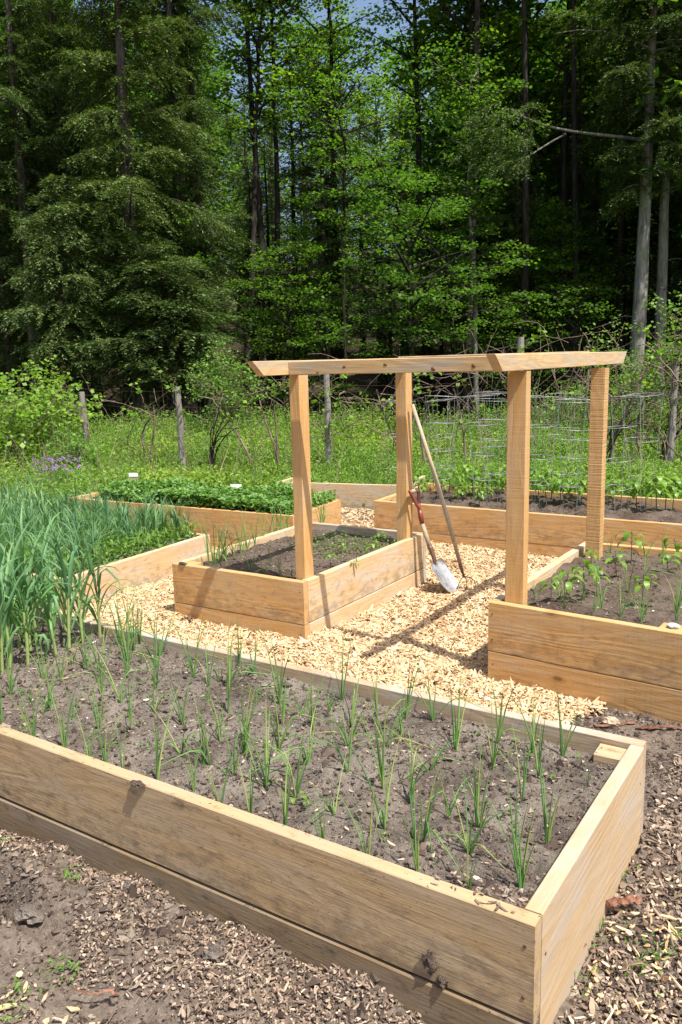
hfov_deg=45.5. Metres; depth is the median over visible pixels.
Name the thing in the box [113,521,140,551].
leek plant
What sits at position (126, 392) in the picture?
hemlock tree
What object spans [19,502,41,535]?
leek plant
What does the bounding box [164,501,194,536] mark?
leek plant
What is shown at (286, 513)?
onion plant
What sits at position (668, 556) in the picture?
pepper plant
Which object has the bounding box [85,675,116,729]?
onion plant
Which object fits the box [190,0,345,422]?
maple tree
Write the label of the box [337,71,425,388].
maple tree
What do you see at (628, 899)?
bark strip
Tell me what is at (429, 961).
mud clod
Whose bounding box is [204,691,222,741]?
onion plant
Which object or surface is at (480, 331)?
maple sapling
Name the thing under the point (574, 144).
maple tree
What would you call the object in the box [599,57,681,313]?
maple tree
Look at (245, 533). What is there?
onion plant
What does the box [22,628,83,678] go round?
onion plant
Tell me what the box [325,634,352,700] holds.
onion plant
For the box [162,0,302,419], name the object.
maple tree
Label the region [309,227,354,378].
hemlock tree
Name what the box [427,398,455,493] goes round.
tomato cage
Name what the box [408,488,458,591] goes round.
shovel
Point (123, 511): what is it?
leek plant
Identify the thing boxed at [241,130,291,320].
hemlock tree
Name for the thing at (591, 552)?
pepper plant
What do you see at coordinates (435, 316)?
hemlock tree
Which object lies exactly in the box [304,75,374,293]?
hemlock tree
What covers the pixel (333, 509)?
raised garden bed
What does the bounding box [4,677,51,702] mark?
onion plant
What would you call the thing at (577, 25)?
maple tree
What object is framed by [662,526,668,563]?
onion plant
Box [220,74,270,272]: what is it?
hemlock tree
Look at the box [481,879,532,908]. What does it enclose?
soil crumbs
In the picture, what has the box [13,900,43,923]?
earth clod
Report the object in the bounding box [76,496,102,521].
leek plant
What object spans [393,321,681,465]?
grapevine
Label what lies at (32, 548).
leek plant
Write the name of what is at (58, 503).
leek plant
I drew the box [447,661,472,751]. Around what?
onion plant
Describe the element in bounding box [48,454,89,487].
chive clump
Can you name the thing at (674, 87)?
maple tree
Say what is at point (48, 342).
hemlock tree
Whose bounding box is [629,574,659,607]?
pepper plant
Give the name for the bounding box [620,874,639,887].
earth clod
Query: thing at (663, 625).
wood block
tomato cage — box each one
[383,400,415,486]
[424,395,460,500]
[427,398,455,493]
[464,394,499,504]
[474,398,506,503]
[475,392,506,499]
[529,396,560,504]
[530,395,543,492]
[545,393,583,499]
[552,399,589,512]
[567,399,588,499]
[605,395,640,512]
[621,392,663,509]
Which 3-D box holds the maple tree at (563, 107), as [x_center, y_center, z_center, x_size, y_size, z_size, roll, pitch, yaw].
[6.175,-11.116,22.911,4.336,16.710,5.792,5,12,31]
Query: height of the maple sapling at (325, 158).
8.462 m
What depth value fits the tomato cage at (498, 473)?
7.58 m
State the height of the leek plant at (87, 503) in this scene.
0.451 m
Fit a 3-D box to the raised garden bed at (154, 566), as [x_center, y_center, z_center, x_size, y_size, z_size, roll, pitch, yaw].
[-3.273,0.304,7.226,4.280,0.264,1.739,5,12,32]
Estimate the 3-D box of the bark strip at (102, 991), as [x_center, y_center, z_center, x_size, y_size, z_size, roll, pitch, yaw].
[-0.635,1.247,2.117,0.124,0.012,0.021,0,10,6]
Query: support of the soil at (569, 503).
in the raised garden bed at (555, 535)
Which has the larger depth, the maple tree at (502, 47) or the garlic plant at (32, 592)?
the maple tree at (502, 47)
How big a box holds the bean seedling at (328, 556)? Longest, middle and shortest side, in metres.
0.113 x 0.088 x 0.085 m
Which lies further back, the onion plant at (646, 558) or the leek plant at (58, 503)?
the leek plant at (58, 503)
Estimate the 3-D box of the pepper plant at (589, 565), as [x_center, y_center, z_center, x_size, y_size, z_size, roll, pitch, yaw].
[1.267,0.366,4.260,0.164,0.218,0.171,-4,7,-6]
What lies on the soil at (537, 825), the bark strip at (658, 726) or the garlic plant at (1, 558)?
the garlic plant at (1, 558)
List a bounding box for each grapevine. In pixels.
[61,367,180,463]
[165,374,438,467]
[253,344,536,463]
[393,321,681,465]
[607,335,681,459]
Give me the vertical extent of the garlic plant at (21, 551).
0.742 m
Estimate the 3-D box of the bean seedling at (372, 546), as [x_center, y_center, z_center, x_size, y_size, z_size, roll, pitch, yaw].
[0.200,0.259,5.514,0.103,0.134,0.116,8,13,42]
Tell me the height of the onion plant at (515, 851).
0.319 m
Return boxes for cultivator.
[411,404,475,590]
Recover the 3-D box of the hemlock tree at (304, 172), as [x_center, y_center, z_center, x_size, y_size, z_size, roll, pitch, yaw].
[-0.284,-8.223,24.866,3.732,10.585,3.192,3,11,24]
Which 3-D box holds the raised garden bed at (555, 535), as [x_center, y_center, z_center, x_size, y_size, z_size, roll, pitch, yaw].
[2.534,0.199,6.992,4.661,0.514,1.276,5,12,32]
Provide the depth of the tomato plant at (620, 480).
7.41 m
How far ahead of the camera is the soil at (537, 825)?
2.79 m
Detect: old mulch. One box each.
[0,827,423,1023]
[556,749,681,1023]
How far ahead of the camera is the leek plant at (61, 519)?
6.85 m
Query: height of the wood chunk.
0.052 m
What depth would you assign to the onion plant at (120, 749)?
2.70 m
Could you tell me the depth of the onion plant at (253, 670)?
3.51 m
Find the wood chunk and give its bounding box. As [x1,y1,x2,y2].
[602,716,620,726]
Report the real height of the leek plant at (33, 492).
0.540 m
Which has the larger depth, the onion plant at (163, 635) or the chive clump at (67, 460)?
the chive clump at (67, 460)
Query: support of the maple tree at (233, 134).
on the ground at (60, 916)
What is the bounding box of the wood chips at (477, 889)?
[430,871,528,912]
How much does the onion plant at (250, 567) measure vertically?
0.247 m
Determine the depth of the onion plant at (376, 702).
3.07 m
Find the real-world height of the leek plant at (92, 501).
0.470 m
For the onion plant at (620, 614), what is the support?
on the soil at (615, 612)
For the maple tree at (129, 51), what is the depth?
47.73 m
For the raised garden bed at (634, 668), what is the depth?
3.87 m
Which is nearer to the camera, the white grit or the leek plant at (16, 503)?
the white grit
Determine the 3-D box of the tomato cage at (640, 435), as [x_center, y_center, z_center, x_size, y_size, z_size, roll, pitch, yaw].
[2.592,-0.475,7.021,0.344,1.083,0.344,5,12,38]
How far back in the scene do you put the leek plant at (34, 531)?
6.31 m
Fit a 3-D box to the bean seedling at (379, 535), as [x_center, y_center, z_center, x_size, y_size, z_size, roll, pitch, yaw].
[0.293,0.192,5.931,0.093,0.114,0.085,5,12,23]
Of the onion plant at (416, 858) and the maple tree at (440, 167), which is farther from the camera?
the maple tree at (440, 167)
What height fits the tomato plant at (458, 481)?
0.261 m
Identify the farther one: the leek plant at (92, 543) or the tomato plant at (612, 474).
the tomato plant at (612, 474)
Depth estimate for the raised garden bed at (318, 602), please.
5.12 m
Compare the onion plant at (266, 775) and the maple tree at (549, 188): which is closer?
the onion plant at (266, 775)
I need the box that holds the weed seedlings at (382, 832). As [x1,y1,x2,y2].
[4,637,582,844]
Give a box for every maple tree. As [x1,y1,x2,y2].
[0,0,39,412]
[0,0,117,349]
[0,0,135,399]
[0,0,146,392]
[0,0,155,419]
[0,2,90,368]
[81,1,200,217]
[81,1,229,339]
[117,25,273,325]
[131,14,246,279]
[143,59,254,341]
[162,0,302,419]
[177,0,376,414]
[184,0,218,427]
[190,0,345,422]
[195,30,250,257]
[235,5,363,269]
[277,0,396,412]
[278,8,396,282]
[323,0,468,412]
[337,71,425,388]
[349,0,629,406]
[355,31,450,271]
[357,15,510,372]
[382,0,568,411]
[397,73,547,354]
[403,0,539,407]
[413,0,658,394]
[425,1,603,353]
[448,2,618,387]
[460,0,479,421]
[495,0,620,413]
[511,0,679,403]
[520,0,528,352]
[533,0,562,15]
[535,37,679,384]
[549,0,609,184]
[549,0,625,410]
[570,0,582,415]
[574,0,681,236]
[581,7,681,400]
[598,7,681,340]
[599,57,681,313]
[604,10,681,290]
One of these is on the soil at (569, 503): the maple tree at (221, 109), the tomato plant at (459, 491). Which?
the tomato plant at (459, 491)
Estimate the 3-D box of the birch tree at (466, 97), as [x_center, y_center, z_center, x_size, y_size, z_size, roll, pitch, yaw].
[2.993,-6.426,19.449,3.986,8.826,3.741,-3,10,-7]
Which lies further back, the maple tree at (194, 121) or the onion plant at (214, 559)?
the maple tree at (194, 121)
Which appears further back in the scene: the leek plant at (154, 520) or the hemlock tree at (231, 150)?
the hemlock tree at (231, 150)
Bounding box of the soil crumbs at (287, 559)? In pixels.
[203,529,395,577]
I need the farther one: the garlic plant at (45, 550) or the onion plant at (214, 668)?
the garlic plant at (45, 550)
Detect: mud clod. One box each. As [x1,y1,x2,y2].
[422,949,436,977]
[436,976,448,990]
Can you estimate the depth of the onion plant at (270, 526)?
6.15 m
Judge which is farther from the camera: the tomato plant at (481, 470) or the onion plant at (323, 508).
the tomato plant at (481, 470)
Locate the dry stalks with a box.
[0,396,681,491]
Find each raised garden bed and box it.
[0,608,646,1023]
[25,527,209,609]
[68,492,340,548]
[172,522,425,638]
[277,476,424,505]
[374,482,681,558]
[488,541,681,723]
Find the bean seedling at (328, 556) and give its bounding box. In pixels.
[322,552,336,567]
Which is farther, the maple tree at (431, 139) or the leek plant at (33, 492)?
the maple tree at (431, 139)
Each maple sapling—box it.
[50,161,250,425]
[226,240,371,360]
[244,217,342,397]
[254,46,448,422]
[308,144,506,418]
[318,147,453,415]
[373,197,543,421]
[425,189,543,415]
[477,231,599,410]
[501,198,618,417]
[549,237,669,351]
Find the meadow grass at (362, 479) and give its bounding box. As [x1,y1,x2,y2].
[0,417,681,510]
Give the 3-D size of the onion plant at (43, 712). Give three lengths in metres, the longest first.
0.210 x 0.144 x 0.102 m
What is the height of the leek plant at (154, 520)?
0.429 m
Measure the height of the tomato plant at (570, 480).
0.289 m
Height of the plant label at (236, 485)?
0.190 m
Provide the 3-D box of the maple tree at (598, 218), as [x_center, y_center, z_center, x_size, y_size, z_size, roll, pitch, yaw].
[10.803,-12.200,34.046,7.593,14.280,7.551,8,13,41]
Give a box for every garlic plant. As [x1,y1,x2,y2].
[0,512,85,608]
[0,518,14,581]
[0,527,58,650]
[0,535,81,648]
[0,543,59,647]
[0,549,75,665]
[0,555,37,610]
[0,556,36,673]
[1,510,57,579]
[1,519,39,667]
[3,548,25,658]
[5,537,49,632]
[11,538,26,634]
[12,522,85,611]
[16,500,44,637]
[19,542,122,643]
[19,548,64,655]
[22,526,116,648]
[22,542,56,636]
[25,537,69,620]
[36,530,121,619]
[36,531,93,632]
[62,520,143,636]
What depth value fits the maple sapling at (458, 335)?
18.52 m
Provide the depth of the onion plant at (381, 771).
2.53 m
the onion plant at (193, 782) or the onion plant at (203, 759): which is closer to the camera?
the onion plant at (193, 782)
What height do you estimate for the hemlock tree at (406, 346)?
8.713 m
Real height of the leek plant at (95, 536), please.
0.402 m
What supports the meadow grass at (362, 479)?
on the ground at (60, 916)
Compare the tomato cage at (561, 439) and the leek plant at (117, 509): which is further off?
the tomato cage at (561, 439)
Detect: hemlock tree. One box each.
[0,0,95,420]
[0,0,147,430]
[0,141,56,417]
[0,179,139,432]
[8,106,29,373]
[15,1,127,417]
[27,0,235,428]
[66,231,246,427]
[80,1,156,410]
[94,81,137,351]
[100,0,264,427]
[112,0,261,395]
[142,29,241,381]
[145,71,216,378]
[146,30,243,409]
[166,74,234,299]
[213,90,270,342]
[213,167,295,415]
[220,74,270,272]
[221,128,287,396]
[224,65,290,336]
[227,129,264,231]
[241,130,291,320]
[241,139,307,360]
[256,51,349,359]
[259,73,291,282]
[263,107,288,262]
[265,56,374,414]
[282,165,322,406]
[291,173,360,412]
[292,60,352,313]
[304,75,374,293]
[306,147,355,320]
[307,181,366,407]
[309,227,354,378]
[324,112,364,322]
[338,74,388,358]
[345,118,412,390]
[346,119,383,338]
[356,137,385,289]
[369,96,423,354]
[379,193,432,357]
[384,113,430,289]
[386,91,430,295]
[399,153,466,409]
[403,159,446,393]
[413,188,462,405]
[415,50,460,336]
[446,0,681,414]
[476,83,571,380]
[515,7,637,409]
[535,0,615,351]
[552,7,674,393]
[591,0,681,414]
[600,0,678,375]
[608,75,681,196]
[638,56,681,387]
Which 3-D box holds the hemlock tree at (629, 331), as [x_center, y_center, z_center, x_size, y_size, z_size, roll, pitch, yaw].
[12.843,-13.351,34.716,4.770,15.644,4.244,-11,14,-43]
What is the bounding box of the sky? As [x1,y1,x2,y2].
[73,0,597,263]
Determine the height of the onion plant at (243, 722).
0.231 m
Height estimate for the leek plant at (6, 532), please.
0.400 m
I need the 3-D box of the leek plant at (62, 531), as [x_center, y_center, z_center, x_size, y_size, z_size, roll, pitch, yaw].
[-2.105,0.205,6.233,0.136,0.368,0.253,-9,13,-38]
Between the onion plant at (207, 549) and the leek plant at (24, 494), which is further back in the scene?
the leek plant at (24, 494)
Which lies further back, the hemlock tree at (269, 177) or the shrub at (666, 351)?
the hemlock tree at (269, 177)
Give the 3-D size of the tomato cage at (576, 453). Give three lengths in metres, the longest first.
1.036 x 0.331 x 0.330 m
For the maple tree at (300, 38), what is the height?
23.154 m
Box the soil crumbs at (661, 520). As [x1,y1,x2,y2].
[420,490,680,523]
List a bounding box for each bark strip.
[74,989,118,994]
[593,721,635,726]
[605,894,642,906]
[637,725,681,728]
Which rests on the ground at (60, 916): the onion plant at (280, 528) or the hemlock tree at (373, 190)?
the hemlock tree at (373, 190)
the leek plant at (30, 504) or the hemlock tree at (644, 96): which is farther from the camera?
the hemlock tree at (644, 96)
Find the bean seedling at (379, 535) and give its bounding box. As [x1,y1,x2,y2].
[374,531,386,543]
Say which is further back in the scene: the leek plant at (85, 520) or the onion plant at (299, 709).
the leek plant at (85, 520)
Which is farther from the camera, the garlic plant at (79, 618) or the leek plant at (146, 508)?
the leek plant at (146, 508)
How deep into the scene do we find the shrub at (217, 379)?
15.51 m
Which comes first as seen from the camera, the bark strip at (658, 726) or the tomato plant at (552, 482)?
the bark strip at (658, 726)
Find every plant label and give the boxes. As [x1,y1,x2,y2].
[129,473,137,480]
[230,484,241,488]
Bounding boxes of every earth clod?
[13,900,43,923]
[71,884,90,896]
[95,875,109,886]
[124,880,137,888]
[203,945,224,961]
[215,939,229,950]
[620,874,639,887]
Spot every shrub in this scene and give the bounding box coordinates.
[178,339,288,434]
[178,400,243,466]
[531,381,611,433]
[560,327,681,420]
[575,281,681,441]
[606,396,652,463]
[657,404,681,463]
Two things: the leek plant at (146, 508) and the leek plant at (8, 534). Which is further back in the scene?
the leek plant at (146, 508)
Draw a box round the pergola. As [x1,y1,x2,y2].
[247,351,626,604]
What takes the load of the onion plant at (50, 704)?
on the soil at (537, 825)
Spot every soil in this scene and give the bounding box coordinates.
[0,614,615,893]
[18,534,192,575]
[90,497,320,513]
[202,529,396,578]
[390,489,681,523]
[527,549,681,626]
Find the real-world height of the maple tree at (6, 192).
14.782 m
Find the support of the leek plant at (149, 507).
on the soil at (123, 557)
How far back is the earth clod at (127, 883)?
2.56 m
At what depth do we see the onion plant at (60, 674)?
3.53 m
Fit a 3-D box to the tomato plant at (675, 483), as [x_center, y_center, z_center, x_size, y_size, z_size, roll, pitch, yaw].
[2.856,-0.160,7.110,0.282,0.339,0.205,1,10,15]
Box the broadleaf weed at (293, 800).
[281,791,306,803]
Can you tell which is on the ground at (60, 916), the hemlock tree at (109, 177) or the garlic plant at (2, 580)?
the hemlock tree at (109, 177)
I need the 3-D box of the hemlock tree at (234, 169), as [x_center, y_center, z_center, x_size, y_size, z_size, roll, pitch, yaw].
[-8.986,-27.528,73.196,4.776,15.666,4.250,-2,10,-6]
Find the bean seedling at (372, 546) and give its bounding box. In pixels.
[363,540,378,551]
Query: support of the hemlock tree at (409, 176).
on the ground at (60, 916)
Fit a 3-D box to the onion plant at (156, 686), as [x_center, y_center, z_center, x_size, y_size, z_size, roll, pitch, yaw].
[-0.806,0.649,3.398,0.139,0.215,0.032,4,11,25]
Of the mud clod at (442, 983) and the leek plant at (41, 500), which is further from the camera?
the leek plant at (41, 500)
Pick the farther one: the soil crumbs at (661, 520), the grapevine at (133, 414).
the grapevine at (133, 414)
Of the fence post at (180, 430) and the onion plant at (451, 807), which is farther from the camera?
the fence post at (180, 430)
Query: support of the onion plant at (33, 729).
on the soil at (537, 825)
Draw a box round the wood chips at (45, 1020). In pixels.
[0,971,79,1023]
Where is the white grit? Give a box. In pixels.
[5,630,589,880]
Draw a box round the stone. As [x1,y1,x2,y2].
[667,623,679,628]
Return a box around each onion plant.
[0,685,2,724]
[3,626,25,694]
[3,668,40,736]
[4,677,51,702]
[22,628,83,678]
[33,668,62,713]
[42,667,78,747]
[43,641,57,708]
[51,627,84,679]
[57,626,121,692]
[61,634,81,666]
[61,675,96,718]
[69,602,114,676]
[70,609,92,668]
[72,701,98,756]
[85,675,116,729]
[88,705,118,761]
[89,640,162,703]
[100,607,169,674]
[102,582,141,643]
[108,663,135,735]
[110,571,171,650]
[111,589,137,661]
[114,716,125,767]
[119,601,165,668]
[130,589,144,643]
[133,677,179,712]
[134,638,143,664]
[139,648,159,688]
[142,706,196,757]
[143,702,210,773]
[146,604,176,655]
[153,684,179,779]
[161,660,199,724]
[163,604,234,677]
[176,740,202,791]
[193,694,225,764]
[194,509,229,564]
[194,623,218,685]
[198,520,209,566]
[199,514,254,566]
[201,683,211,700]
[202,749,231,802]
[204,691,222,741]
[207,651,218,680]
[212,518,245,556]
[214,514,237,560]
[216,690,267,774]
[224,622,259,688]
[226,626,286,689]
[227,640,234,712]
[228,510,249,553]
[228,673,265,782]
[233,608,244,664]
[234,682,252,736]
[235,710,278,788]
[236,534,260,570]
[236,704,316,777]
[238,511,259,549]
[238,676,303,701]
[238,756,255,813]
[241,508,273,544]
[242,719,342,797]
[253,678,332,751]
[256,507,279,533]
[257,553,278,572]
[258,512,266,536]
[262,628,295,704]
[264,491,293,531]
[266,496,286,529]
[268,498,291,527]
[274,550,289,576]
[276,681,287,724]
[278,671,334,715]
[279,726,295,825]
[296,790,326,838]
[297,666,330,726]
[301,691,385,746]
[305,749,347,825]
[306,693,356,772]
[312,490,327,522]
[312,490,332,522]
[320,686,337,712]
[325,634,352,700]
[334,780,374,854]
[342,733,401,835]
[343,653,362,724]
[348,686,433,749]
[356,705,387,789]
[371,671,377,723]
[380,642,425,721]
[389,721,470,782]
[394,694,403,735]
[400,770,421,871]
[404,728,446,803]
[409,665,487,720]
[420,751,466,881]
[422,760,471,816]
[442,773,532,878]
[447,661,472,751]
[461,767,505,831]
[467,843,479,889]
[473,743,484,825]
[482,691,521,783]
[489,670,543,743]
[489,799,540,887]
[505,764,528,871]
[509,693,543,752]
[512,719,534,801]
[528,711,545,778]
[531,577,536,599]
[536,741,566,842]
[543,571,565,601]
[553,689,591,756]
[560,572,584,608]
[576,566,587,600]
[584,757,591,783]
[588,557,621,608]
[592,586,606,611]
[603,528,617,554]
[616,551,653,592]
[619,575,655,617]
[628,585,672,614]
[628,587,651,622]
[629,528,658,557]
[643,544,674,576]
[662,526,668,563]
[666,590,681,620]
[668,553,681,611]
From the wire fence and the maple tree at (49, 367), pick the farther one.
the maple tree at (49, 367)
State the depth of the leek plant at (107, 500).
7.05 m
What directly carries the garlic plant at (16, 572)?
on the soil at (537, 825)
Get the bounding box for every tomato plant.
[412,471,422,483]
[414,478,429,492]
[425,470,441,484]
[432,477,447,490]
[441,468,459,486]
[447,476,464,499]
[453,484,467,501]
[455,463,475,478]
[460,483,471,495]
[461,470,481,497]
[472,487,486,506]
[474,461,494,489]
[480,470,501,499]
[482,486,493,500]
[490,467,505,490]
[497,475,505,489]
[529,466,536,479]
[529,470,551,496]
[532,477,555,500]
[538,468,564,498]
[550,476,573,503]
[561,478,579,499]
[569,475,587,504]
[605,473,614,483]
[605,480,624,504]
[610,479,626,495]
[623,478,646,508]
[634,477,655,506]
[640,474,674,510]
[655,474,680,509]
[661,478,681,510]
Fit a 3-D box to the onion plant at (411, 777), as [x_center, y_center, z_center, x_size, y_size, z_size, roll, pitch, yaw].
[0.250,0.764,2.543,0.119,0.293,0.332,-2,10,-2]
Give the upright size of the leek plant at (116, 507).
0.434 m
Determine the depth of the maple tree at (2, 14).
22.25 m
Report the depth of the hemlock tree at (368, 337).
50.26 m
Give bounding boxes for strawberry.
[98,477,337,516]
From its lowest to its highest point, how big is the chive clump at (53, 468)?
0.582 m
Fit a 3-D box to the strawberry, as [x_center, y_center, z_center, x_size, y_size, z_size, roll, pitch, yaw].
[-1.317,-0.185,7.926,2.635,0.237,1.024,5,12,32]
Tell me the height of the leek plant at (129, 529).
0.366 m
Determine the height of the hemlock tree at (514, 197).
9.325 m
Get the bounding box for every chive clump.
[25,457,73,489]
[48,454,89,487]
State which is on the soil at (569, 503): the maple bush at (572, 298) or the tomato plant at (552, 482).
the tomato plant at (552, 482)
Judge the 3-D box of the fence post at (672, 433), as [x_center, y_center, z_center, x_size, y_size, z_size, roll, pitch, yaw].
[4.423,-1.092,10.908,0.129,1.703,0.110,5,12,32]
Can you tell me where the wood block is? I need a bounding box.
[660,623,681,630]
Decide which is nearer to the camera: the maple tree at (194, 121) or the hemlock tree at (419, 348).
the maple tree at (194, 121)
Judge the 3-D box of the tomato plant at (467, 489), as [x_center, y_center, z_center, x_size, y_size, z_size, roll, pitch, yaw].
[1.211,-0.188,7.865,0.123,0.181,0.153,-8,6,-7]
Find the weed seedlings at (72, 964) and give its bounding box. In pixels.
[0,580,681,1022]
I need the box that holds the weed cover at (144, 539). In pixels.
[1,507,203,576]
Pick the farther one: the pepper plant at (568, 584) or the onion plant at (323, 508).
the onion plant at (323, 508)
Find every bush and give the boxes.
[0,355,105,453]
[0,370,103,467]
[52,304,163,424]
[112,310,235,424]
[197,297,313,428]
[266,284,396,422]
[452,290,559,418]
[497,270,628,419]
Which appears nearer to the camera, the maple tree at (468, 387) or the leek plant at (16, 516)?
the leek plant at (16, 516)
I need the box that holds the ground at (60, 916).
[0,258,681,1023]
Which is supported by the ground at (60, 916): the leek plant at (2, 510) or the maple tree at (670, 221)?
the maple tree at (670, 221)
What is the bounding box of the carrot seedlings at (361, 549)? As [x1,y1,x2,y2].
[283,529,395,558]
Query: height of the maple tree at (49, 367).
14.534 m
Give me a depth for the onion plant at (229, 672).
3.19 m
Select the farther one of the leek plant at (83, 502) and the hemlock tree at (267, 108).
the hemlock tree at (267, 108)
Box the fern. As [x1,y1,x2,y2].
[26,426,103,476]
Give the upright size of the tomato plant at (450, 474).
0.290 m
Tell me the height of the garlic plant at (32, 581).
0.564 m
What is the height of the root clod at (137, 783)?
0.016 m
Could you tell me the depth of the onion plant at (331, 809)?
2.43 m
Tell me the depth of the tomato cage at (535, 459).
7.15 m
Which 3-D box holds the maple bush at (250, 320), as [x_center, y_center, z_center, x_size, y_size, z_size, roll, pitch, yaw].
[-2.374,-3.818,20.930,2.755,3.477,3.368,-8,12,-32]
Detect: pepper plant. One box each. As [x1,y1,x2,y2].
[538,579,560,596]
[552,570,584,601]
[570,559,598,600]
[581,549,600,563]
[585,567,609,593]
[601,549,629,575]
[615,530,650,561]
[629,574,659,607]
[658,552,681,571]
[663,537,681,569]
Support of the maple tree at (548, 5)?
on the ground at (60, 916)
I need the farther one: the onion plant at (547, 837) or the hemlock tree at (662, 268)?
the hemlock tree at (662, 268)
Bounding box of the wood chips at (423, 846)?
[2,633,603,885]
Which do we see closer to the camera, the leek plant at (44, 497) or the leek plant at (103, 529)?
the leek plant at (103, 529)
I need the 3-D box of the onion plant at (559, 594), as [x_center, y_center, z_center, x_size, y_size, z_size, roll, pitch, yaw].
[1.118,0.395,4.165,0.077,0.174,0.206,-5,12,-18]
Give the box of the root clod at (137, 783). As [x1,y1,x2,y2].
[129,780,145,787]
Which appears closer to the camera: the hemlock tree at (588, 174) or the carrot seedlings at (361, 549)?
the carrot seedlings at (361, 549)
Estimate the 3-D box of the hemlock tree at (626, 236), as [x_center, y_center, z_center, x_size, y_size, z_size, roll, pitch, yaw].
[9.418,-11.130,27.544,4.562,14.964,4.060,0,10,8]
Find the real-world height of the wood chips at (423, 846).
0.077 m
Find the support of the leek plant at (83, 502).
on the soil at (123, 557)
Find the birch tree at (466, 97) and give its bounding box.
[382,22,570,424]
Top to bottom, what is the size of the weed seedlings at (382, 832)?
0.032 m
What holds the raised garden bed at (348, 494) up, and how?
on the ground at (60, 916)
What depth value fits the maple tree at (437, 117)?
30.09 m
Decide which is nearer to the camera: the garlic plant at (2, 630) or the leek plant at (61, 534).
the garlic plant at (2, 630)
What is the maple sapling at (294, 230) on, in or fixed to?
on the ground at (60, 916)
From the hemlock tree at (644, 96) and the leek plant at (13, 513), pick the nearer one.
the leek plant at (13, 513)
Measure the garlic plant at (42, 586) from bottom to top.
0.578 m
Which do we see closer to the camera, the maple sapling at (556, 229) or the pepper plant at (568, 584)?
the pepper plant at (568, 584)
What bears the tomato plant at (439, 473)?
on the soil at (569, 503)
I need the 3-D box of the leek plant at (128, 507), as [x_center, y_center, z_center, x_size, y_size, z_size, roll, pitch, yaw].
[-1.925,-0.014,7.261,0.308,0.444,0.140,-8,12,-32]
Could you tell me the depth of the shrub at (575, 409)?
14.43 m
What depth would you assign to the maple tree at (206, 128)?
40.37 m
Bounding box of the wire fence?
[80,377,681,465]
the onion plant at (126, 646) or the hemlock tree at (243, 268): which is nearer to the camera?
the onion plant at (126, 646)
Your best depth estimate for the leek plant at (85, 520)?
6.51 m
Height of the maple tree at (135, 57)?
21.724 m
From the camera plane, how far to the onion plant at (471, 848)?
2.22 m
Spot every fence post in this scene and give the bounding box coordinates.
[79,392,87,449]
[175,386,185,467]
[323,374,331,469]
[517,337,523,370]
[665,366,678,463]
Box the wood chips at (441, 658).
[43,507,606,723]
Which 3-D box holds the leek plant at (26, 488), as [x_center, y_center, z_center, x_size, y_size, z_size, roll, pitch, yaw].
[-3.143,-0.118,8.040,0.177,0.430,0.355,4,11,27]
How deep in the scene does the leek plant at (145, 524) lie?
6.66 m
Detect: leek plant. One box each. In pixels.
[0,498,9,522]
[0,503,24,527]
[0,514,18,550]
[1,484,13,522]
[1,519,18,562]
[1,520,28,546]
[2,477,21,508]
[2,495,20,522]
[3,474,18,506]
[3,509,22,541]
[5,490,20,515]
[5,492,13,517]
[6,481,21,508]
[6,508,40,549]
[10,487,27,507]
[13,479,34,497]
[17,491,29,521]
[17,508,45,540]
[19,478,33,506]
[19,497,34,520]
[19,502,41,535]
[24,472,51,508]
[25,533,51,572]
[26,491,40,514]
[29,481,47,512]
[30,513,51,533]
[32,519,58,549]
[34,479,57,511]
[36,487,51,509]
[36,496,52,522]
[38,526,69,576]
[39,488,50,515]
[39,493,68,520]
[40,505,59,542]
[41,521,73,553]
[47,488,78,509]
[49,487,66,510]
[52,495,67,517]
[52,506,73,529]
[52,527,62,553]
[54,484,78,508]
[55,506,66,529]
[55,519,67,539]
[56,519,82,562]
[58,506,72,538]
[60,485,86,518]
[62,530,86,566]
[63,518,93,567]
[64,498,87,540]
[66,484,81,510]
[67,508,84,542]
[73,526,99,557]
[75,490,105,514]
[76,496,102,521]
[76,505,92,533]
[77,519,97,546]
[78,487,103,521]
[79,491,85,511]
[79,503,106,530]
[80,502,106,529]
[82,507,115,546]
[83,517,106,561]
[85,510,100,531]
[88,496,118,538]
[88,525,98,566]
[96,492,115,523]
[97,491,115,518]
[101,505,117,546]
[104,501,131,532]
[109,497,133,538]
[109,515,124,541]
[110,495,122,518]
[113,488,137,519]
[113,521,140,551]
[114,512,134,537]
[115,502,127,527]
[118,512,135,548]
[125,504,144,539]
[131,488,160,533]
[131,508,142,544]
[134,498,156,535]
[138,494,157,516]
[146,500,164,544]
[149,505,168,531]
[152,495,174,542]
[152,497,170,531]
[160,496,184,525]
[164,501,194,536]
[180,505,199,530]
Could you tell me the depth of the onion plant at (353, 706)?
3.05 m
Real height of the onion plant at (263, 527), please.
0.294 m
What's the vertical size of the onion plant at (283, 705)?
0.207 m

